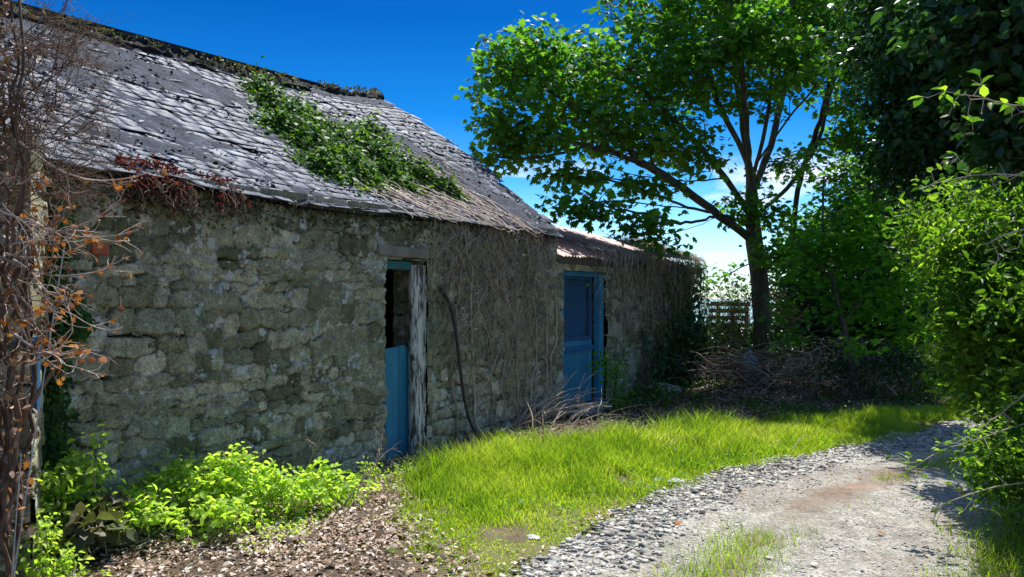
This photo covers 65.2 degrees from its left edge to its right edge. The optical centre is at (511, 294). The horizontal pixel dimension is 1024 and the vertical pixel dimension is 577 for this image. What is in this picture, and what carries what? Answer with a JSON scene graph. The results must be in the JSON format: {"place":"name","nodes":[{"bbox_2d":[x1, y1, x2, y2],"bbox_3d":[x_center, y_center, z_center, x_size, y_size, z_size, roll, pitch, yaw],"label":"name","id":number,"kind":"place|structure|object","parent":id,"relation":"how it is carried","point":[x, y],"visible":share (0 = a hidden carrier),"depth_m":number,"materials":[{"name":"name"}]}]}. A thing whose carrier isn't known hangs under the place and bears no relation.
{"place":"outdoors","nodes":[
{"label":"outdoors","id":0,"kind":"place"},
{"bbox_2d":[13,0,923,298],"label":"sky","id":1,"kind":"structure","parent":0,"point":[415,52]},
{"bbox_2d":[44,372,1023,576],"bbox_3d":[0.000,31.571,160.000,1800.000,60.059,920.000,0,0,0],"label":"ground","id":2,"kind":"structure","parent":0,"point":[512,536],"depth_m":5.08,"materials":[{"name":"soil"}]},
{"bbox_2d":[0,127,47,576],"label":"stone pier","id":3,"kind":"structure","parent":2,"relation":"on","point":[36,471],"depth_m":4.38,"materials":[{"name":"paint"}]},
{"bbox_2d":[10,497,93,576],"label":"shrub","id":4,"kind":"object","parent":2,"relation":"on","point":[48,570],"visible":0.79,"depth_m":4.41,"materials":[{"name":"green plant"}]},
{"bbox_2d":[30,456,90,556],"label":"rose bush","id":5,"kind":"object","parent":2,"relation":"on","point":[48,479],"visible":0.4,"depth_m":4.72,"materials":[{"name":"green plant"}]},
{"bbox_2d":[0,0,168,576],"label":"bare vine","id":6,"kind":"object","parent":2,"relation":"on","point":[9,465],"visible":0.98,"depth_m":4.05,"materials":[{"name":"orange plant"}]},
{"bbox_2d":[11,454,21,576],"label":"cord","id":7,"kind":"object","parent":6,"relation":"hanging from","point":[16,515],"visible":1,"depth_m":3.90,"materials":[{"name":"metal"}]},
{"bbox_2d":[13,243,65,576],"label":"vine stem","id":8,"kind":"object","parent":6,"relation":"hanging from","point":[37,420],"visible":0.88,"depth_m":3.90,"materials":[{"name":"brown woody bark"},{"name":"twig"}]},
{"bbox_2d":[44,423,126,550],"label":"rose bush","id":9,"kind":"object","parent":2,"relation":"on","point":[91,467],"visible":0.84,"depth_m":4.89,"materials":[{"name":"green plant"}]},
{"bbox_2d":[51,491,137,566],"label":"dock plant","id":10,"kind":"object","parent":2,"relation":"on","point":[100,524],"visible":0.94,"depth_m":4.74,"materials":[{"name":"green plant"}]},
{"bbox_2d":[92,480,183,545],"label":"rose bush","id":11,"kind":"object","parent":2,"relation":"on","point":[144,519],"visible":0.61,"depth_m":5.07,"materials":[{"name":"green plant"}]},
{"bbox_2d":[126,448,211,522],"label":"bush","id":12,"kind":"object","parent":2,"relation":"on","point":[178,481],"visible":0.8,"depth_m":5.44,"materials":[{"name":"green plant"}]},
{"bbox_2d":[159,491,269,545],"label":"rose bush","id":13,"kind":"object","parent":2,"relation":"on","point":[223,508],"visible":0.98,"depth_m":5.15,"materials":[{"name":"green plant"}]},
{"bbox_2d":[179,441,280,520],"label":"bush","id":14,"kind":"object","parent":2,"relation":"on","point":[227,474],"visible":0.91,"depth_m":5.51,"materials":[{"name":"green plant"}]},
{"bbox_2d":[40,481,464,576],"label":"ground weeds","id":15,"kind":"object","parent":2,"relation":"on","point":[277,527],"visible":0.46,"depth_m":5.39,"materials":[{"name":"green plant"}]},
{"bbox_2d":[222,458,307,519],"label":"rose bush","id":16,"kind":"object","parent":2,"relation":"on","point":[278,479],"visible":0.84,"depth_m":5.65,"materials":[{"name":"green plant"}]},
{"bbox_2d":[0,0,562,550],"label":"barn","id":17,"kind":"structure","parent":2,"relation":"on","point":[260,342],"depth_m":6.88,"materials":[{"name":"stone"}]},
{"bbox_2d":[41,170,108,539],"bbox_3d":[-2.800,0.396,4.989,0.145,2.317,0.592,0,0,31],"label":"ivy","id":18,"kind":"object","parent":17,"relation":"attached to","point":[54,411],"visible":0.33,"depth_m":4.95,"materials":[{"name":"green plant"}]},
{"bbox_2d":[108,152,204,220],"bbox_3d":[-2.467,-0.765,5.584,0.344,0.496,0.644,0,0,33],"label":"stonecrop","id":19,"kind":"object","parent":17,"relation":"hanging from","point":[145,179],"visible":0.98,"depth_m":5.54,"materials":[{"name":"brown plant"}]},
{"bbox_2d":[196,170,251,223],"bbox_3d":[-2.181,-0.748,6.052,0.328,0.432,0.394,0,0,33],"label":"stonecrop","id":20,"kind":"object","parent":17,"relation":"on","point":[224,194],"visible":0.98,"depth_m":6.03,"materials":[{"name":"brown plant"}]},
{"bbox_2d":[44,167,556,259],"bbox_3d":[-1.240,-0.586,7.588,0.130,0.468,6.779,0,0,32],"label":"eave moss","id":21,"kind":"object","parent":17,"relation":"attached to","point":[297,213],"visible":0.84,"depth_m":6.60,"materials":[{"name":"brown plant"}]},
{"bbox_2d":[232,56,542,236],"bbox_3d":[-1.787,-1.802,9.393,3.235,2.207,3.178,0,0,32],"label":"ivy","id":22,"kind":"object","parent":17,"relation":"attached to","point":[351,155],"visible":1,"depth_m":8.88,"materials":[{"name":"green plant"}]},
{"bbox_2d":[384,345,408,458],"bbox_3d":[-1.171,1.082,7.966,0.040,1.152,0.531,0,0,33],"label":"door","id":23,"kind":"structure","parent":17,"relation":"in","point":[396,426],"depth_m":7.98,"materials":[{"name":"blue paint"}]},
{"bbox_2d":[437,286,484,440],"bbox_3d":[-0.540,0.745,8.460,0.580,1.676,0.069,0,0,-31],"label":"hose","id":24,"kind":"object","parent":17,"relation":"attached to","point":[459,361],"visible":0.9,"depth_m":8.46,"materials":[{"name":"black rubber"}]},
{"bbox_2d":[430,199,563,443],"bbox_3d":[-0.089,0.233,9.314,0.175,2.744,2.704,0,0,32],"label":"dead ivy","id":25,"kind":"object","parent":17,"relation":"attached to","point":[530,250],"visible":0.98,"depth_m":9.21,"materials":[{"name":"brown plant"}]},
{"bbox_2d":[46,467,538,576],"bbox_3d":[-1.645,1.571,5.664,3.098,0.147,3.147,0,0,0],"label":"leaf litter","id":26,"kind":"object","parent":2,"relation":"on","point":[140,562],"visible":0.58,"depth_m":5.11,"materials":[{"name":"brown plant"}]},
{"bbox_2d":[273,456,355,516],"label":"bush","id":27,"kind":"object","parent":2,"relation":"on","point":[320,489],"visible":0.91,"depth_m":5.85,"materials":[{"name":"green plant"}]},
{"bbox_2d":[304,408,331,478],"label":"dead stalk","id":28,"kind":"object","parent":2,"relation":"on","point":[319,438],"visible":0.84,"depth_m":6.16,"materials":[{"name":"brown plant"}]},
{"bbox_2d":[44,439,618,576],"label":"leaf litter","id":29,"kind":"object","parent":2,"relation":"on","point":[271,545],"visible":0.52,"depth_m":5.04,"materials":[{"name":"brown plant"}]},
{"bbox_2d":[331,441,400,519],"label":"dead stalk","id":30,"kind":"object","parent":29,"relation":"on","point":[370,470],"visible":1,"depth_m":5.65,"materials":[{"name":"brown plant"}]},
{"bbox_2d":[315,472,380,506],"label":"rose bush","id":31,"kind":"object","parent":2,"relation":"on","point":[349,482],"visible":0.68,"depth_m":6.16,"materials":[{"name":"green plant"}]},
{"bbox_2d":[341,467,374,522],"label":"dead stalk","id":32,"kind":"object","parent":2,"relation":"on","point":[357,495],"visible":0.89,"depth_m":5.74,"materials":[{"name":"brown plant"}]},
{"bbox_2d":[370,409,386,489],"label":"dead stalk","id":33,"kind":"object","parent":2,"relation":"on","point":[374,479],"visible":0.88,"depth_m":6.70,"materials":[{"name":"brown plant"}]},
{"bbox_2d":[345,456,412,486],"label":"nettle","id":34,"kind":"object","parent":2,"relation":"on","point":[374,470],"visible":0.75,"depth_m":6.78,"materials":[{"name":"green plant"}]},
{"bbox_2d":[527,534,539,539],"bbox_3d":[0.138,1.569,5.185,0.087,0.021,0.101,0,0,0],"label":"stone","id":35,"kind":"object","parent":2,"relation":"on","point":[532,536],"visible":1,"depth_m":5.17,"materials":[{"name":"stone"}]},
{"bbox_2d":[503,371,636,432],"bbox_3d":[0.837,1.276,9.617,1.299,0.637,2.037,0,0,31],"label":"brushwood","id":36,"kind":"object","parent":2,"relation":"on","point":[544,414],"visible":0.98,"depth_m":9.78,"materials":[{"name":"brown wood"}]},
{"bbox_2d":[564,401,616,416],"bbox_3d":[1.099,1.612,11.176,0.443,0.148,1.250,0,0,33],"label":"doorstep","id":37,"kind":"object","parent":2,"relation":"on","point":[592,409],"visible":0.29,"depth_m":10.98,"materials":[{"name":"stone"}]},
{"bbox_2d":[586,348,643,412],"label":"bramble bush","id":38,"kind":"object","parent":2,"relation":"on","point":[615,385],"visible":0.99,"depth_m":10.88,"materials":[{"name":"green plant"}]},
{"bbox_2d":[554,225,698,414],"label":"shed","id":39,"kind":"structure","parent":2,"relation":"on","point":[582,329],"depth_m":11.82,"materials":[{"name":"stone"}]},
{"bbox_2d":[564,339,592,407],"bbox_3d":[0.907,1.097,11.308,0.058,0.920,0.981,0,0,32],"label":"door","id":40,"kind":"structure","parent":39,"relation":"in","point":[576,356],"depth_m":11.34,"materials":[{"name":"blue paint"}]},
{"bbox_2d":[576,233,709,345],"bbox_3d":[2.046,0.108,13.482,1.289,2.445,5.150,0,0,31],"label":"dead ivy","id":41,"kind":"object","parent":39,"relation":"on","point":[693,275],"visible":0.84,"depth_m":13.16,"materials":[{"name":"brown plant"}]},
{"bbox_2d":[625,277,720,393],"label":"ivy","id":42,"kind":"object","parent":39,"relation":"attached to","point":[690,335],"visible":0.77,"depth_m":13.83,"materials":[{"name":"green plant"}]},
{"bbox_2d":[465,407,841,453],"bbox_3d":[1.615,1.512,9.151,4.413,0.176,3.002,0,0,-13],"label":"brushwood","id":43,"kind":"object","parent":2,"relation":"on","point":[573,425],"visible":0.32,"depth_m":9.13,"materials":[{"name":"brown wood"}]},
{"bbox_2d":[388,426,926,576],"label":"verge weeds","id":44,"kind":"object","parent":2,"relation":"on","point":[458,555],"visible":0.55,"depth_m":6.02,"materials":[{"name":"green plant"}]},
{"bbox_2d":[643,382,681,394],"bbox_3d":[2.420,1.584,13.035,0.700,0.351,0.647,0,0,0],"label":"boulder","id":45,"kind":"object","parent":2,"relation":"on","point":[678,389],"visible":0.3,"depth_m":12.83,"materials":[{"name":"stone"}]},
{"bbox_2d":[452,0,883,374],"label":"sycamore tree","id":46,"kind":"object","parent":2,"relation":"on","point":[783,35],"visible":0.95,"depth_m":13.40,"materials":[{"name":"green plant"}]},
{"bbox_2d":[625,373,716,407],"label":"bramble bush","id":47,"kind":"object","parent":2,"relation":"on","point":[657,394],"visible":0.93,"depth_m":11.29,"materials":[{"name":"green plant"}]},
{"bbox_2d":[376,394,980,576],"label":"grass","id":48,"kind":"structure","parent":2,"relation":"on","point":[518,466],"depth_m":7.05,"materials":[{"name":"green plant"}]},
{"bbox_2d":[462,371,959,446],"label":"leaf litter","id":49,"kind":"object","parent":2,"relation":"on","point":[792,397],"visible":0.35,"depth_m":11.83,"materials":[{"name":"brown plant"}]},
{"bbox_2d":[491,375,965,438],"bbox_3d":[3.942,1.493,11.227,4.954,0.285,9.185,0,0,33],"label":"ground ivy","id":50,"kind":"object","parent":2,"relation":"on","point":[751,403],"visible":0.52,"depth_m":11.17,"materials":[{"name":"green plant"}]},
{"bbox_2d":[742,349,762,382],"bbox_3d":[4.398,1.290,14.596,0.382,0.620,0.376,0,0,0],"label":"sack","id":51,"kind":"object","parent":2,"relation":"on","point":[746,360],"visible":0.3,"depth_m":14.48,"materials":[{"name":"fabric"}]},
{"bbox_2d":[695,273,824,381],"bbox_3d":[4.419,0.640,15.290,2.988,2.147,1.482,0,0,27],"label":"bramble bush","id":52,"kind":"object","parent":2,"relation":"on","point":[738,330],"visible":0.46,"depth_m":15.30,"materials":[{"name":"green plant"}]},
{"bbox_2d":[655,335,906,388],"bbox_3d":[4.082,1.170,13.971,4.092,0.851,3.808,0,0,-18],"label":"brushwood","id":53,"kind":"object","parent":2,"relation":"on","point":[735,369],"visible":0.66,"depth_m":13.79,"materials":[{"name":"brown wood"}]},
{"bbox_2d":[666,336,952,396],"bbox_3d":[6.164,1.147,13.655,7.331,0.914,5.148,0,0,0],"label":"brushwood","id":54,"kind":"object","parent":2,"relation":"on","point":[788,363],"visible":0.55,"depth_m":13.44,"materials":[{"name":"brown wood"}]},
{"bbox_2d":[701,35,923,362],"bbox_3d":[6.728,-2.551,17.293,6.416,8.494,4.092,0,0,0],"label":"hedgerow tree","id":55,"kind":"object","parent":2,"relation":"on","point":[817,128],"visible":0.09,"depth_m":16.79,"materials":[{"name":"green plant"}]},
{"bbox_2d":[700,325,937,371],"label":"boundary wall","id":56,"kind":"structure","parent":2,"relation":"on","point":[731,338],"depth_m":16.44,"materials":[{"name":"stone"}]},
{"bbox_2d":[707,302,749,328],"bbox_3d":[4.443,0.477,16.480,0.872,0.682,0.174,0,0,0],"label":"pallet","id":57,"kind":"object","parent":56,"relation":"on","point":[735,318],"visible":0.2,"depth_m":16.43,"materials":[{"name":"wood"}]},
{"bbox_2d":[697,265,822,345],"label":"bramble","id":58,"kind":"object","parent":56,"relation":"on","point":[736,312],"visible":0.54,"depth_m":15.68,"materials":[{"name":"plant"}]},
{"bbox_2d":[757,149,941,384],"bbox_3d":[5.412,-0.489,12.547,2.944,3.755,2.581,0,0,-28],"label":"elder sapling","id":59,"kind":"object","parent":2,"relation":"on","point":[832,233],"visible":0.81,"depth_m":12.42,"materials":[{"name":"green plant"}]},
{"bbox_2d":[735,137,963,378],"bbox_3d":[8.242,-1.473,16.185,7.693,6.790,4.495,0,0,0],"label":"hawthorn hedge","id":60,"kind":"object","parent":2,"relation":"on","point":[819,326],"visible":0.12,"depth_m":15.86,"materials":[{"name":"green plant"}]},
{"bbox_2d":[792,339,952,395],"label":"bramble bush","id":61,"kind":"object","parent":2,"relation":"on","point":[887,361],"visible":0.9,"depth_m":12.51,"materials":[{"name":"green plant"}]},
{"bbox_2d":[816,0,1023,246],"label":"evergreen tree","id":62,"kind":"object","parent":2,"relation":"on","point":[923,48],"visible":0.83,"depth_m":6.43,"materials":[{"name":"green plant"}]},
{"bbox_2d":[908,69,1023,130],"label":"hedge branch","id":63,"kind":"object","parent":62,"relation":"attached to","point":[983,92],"visible":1,"depth_m":4.44,"materials":[{"name":"green plant"}]},
{"bbox_2d":[893,332,975,391],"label":"bramble bush","id":64,"kind":"object","parent":2,"relation":"on","point":[925,359],"visible":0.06,"depth_m":13.53,"materials":[{"name":"green plant"}]},
{"bbox_2d":[872,161,1023,435],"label":"privet hedge","id":65,"kind":"object","parent":2,"relation":"on","point":[977,306],"visible":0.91,"depth_m":6.31,"materials":[{"name":"green plant"}]},
{"bbox_2d":[919,151,1023,207],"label":"hedge branch","id":66,"kind":"object","parent":65,"relation":"attached to","point":[981,172],"visible":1,"depth_m":4.63,"materials":[{"name":"green plant"}]},
{"bbox_2d":[976,211,1023,266],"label":"hedge branch","id":67,"kind":"object","parent":65,"relation":"attached to","point":[1003,224],"visible":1,"depth_m":4.41,"materials":[{"name":"green plant"}]},
{"bbox_2d":[905,496,1023,576],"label":"grass","id":68,"kind":"structure","parent":2,"relation":"on","point":[1018,543],"depth_m":4.91,"materials":[{"name":"green plant"}]},
{"bbox_2d":[944,384,1023,538],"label":"privet hedge","id":69,"kind":"object","parent":2,"relation":"on","point":[1006,465],"visible":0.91,"depth_m":5.25,"materials":[{"name":"green plant"}]},
{"bbox_2d":[885,424,1023,498],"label":"hedge branch","id":70,"kind":"object","parent":69,"relation":"attached to","point":[982,459],"visible":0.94,"depth_m":5.20,"materials":[{"name":"green plant"}]},
{"bbox_2d":[929,470,1023,531],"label":"hedge branch","id":71,"kind":"object","parent":69,"relation":"attached to","point":[936,511],"visible":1,"depth_m":4.91,"materials":[{"name":"green plant"}]},
{"bbox_2d":[931,392,1023,468],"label":"hedge branch","id":72,"kind":"object","parent":69,"relation":"attached to","point":[968,443],"visible":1,"depth_m":5.00,"materials":[{"name":"green plant"}]},
{"bbox_2d":[514,420,1023,576],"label":"track","id":73,"kind":"structure","parent":0,"point":[852,490],"depth_m":5.50,"materials":[{"name":"grey gravel"}]},
{"bbox_2d":[499,415,988,576],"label":"rubble","id":74,"kind":"object","parent":73,"relation":"on","point":[574,569],"visible":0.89,"depth_m":5.97,"materials":[{"name":"gravel"}]},
{"bbox_2d":[548,560,556,564],"bbox_3d":[0.240,1.589,4.739,0.083,0.034,0.084,0,0,23],"label":"stone","id":75,"kind":"object","parent":74,"relation":"on","point":[552,562],"visible":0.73,"depth_m":4.72,"materials":[{"name":"stone"}]},
{"bbox_2d":[668,478,685,485],"bbox_3d":[1.376,1.570,6.706,0.133,0.078,0.179,0,0,45],"label":"stone","id":76,"kind":"object","parent":74,"relation":"on","point":[677,479],"visible":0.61,"depth_m":6.66,"materials":[{"name":"stone"}]},
{"bbox_2d":[695,299,880,324],"bbox_3d":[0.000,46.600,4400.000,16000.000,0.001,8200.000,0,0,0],"label":"water","id":77,"kind":"structure","parent":0,"point":[726,307],"depth_m":2743.38,"materials":[{"name":"blue liquid"}]},
{"bbox_2d":[599,443,981,576],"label":"grass","id":78,"kind":"structure","parent":0,"point":[741,549],"depth_m":4.85,"materials":[{"name":"green plant"}]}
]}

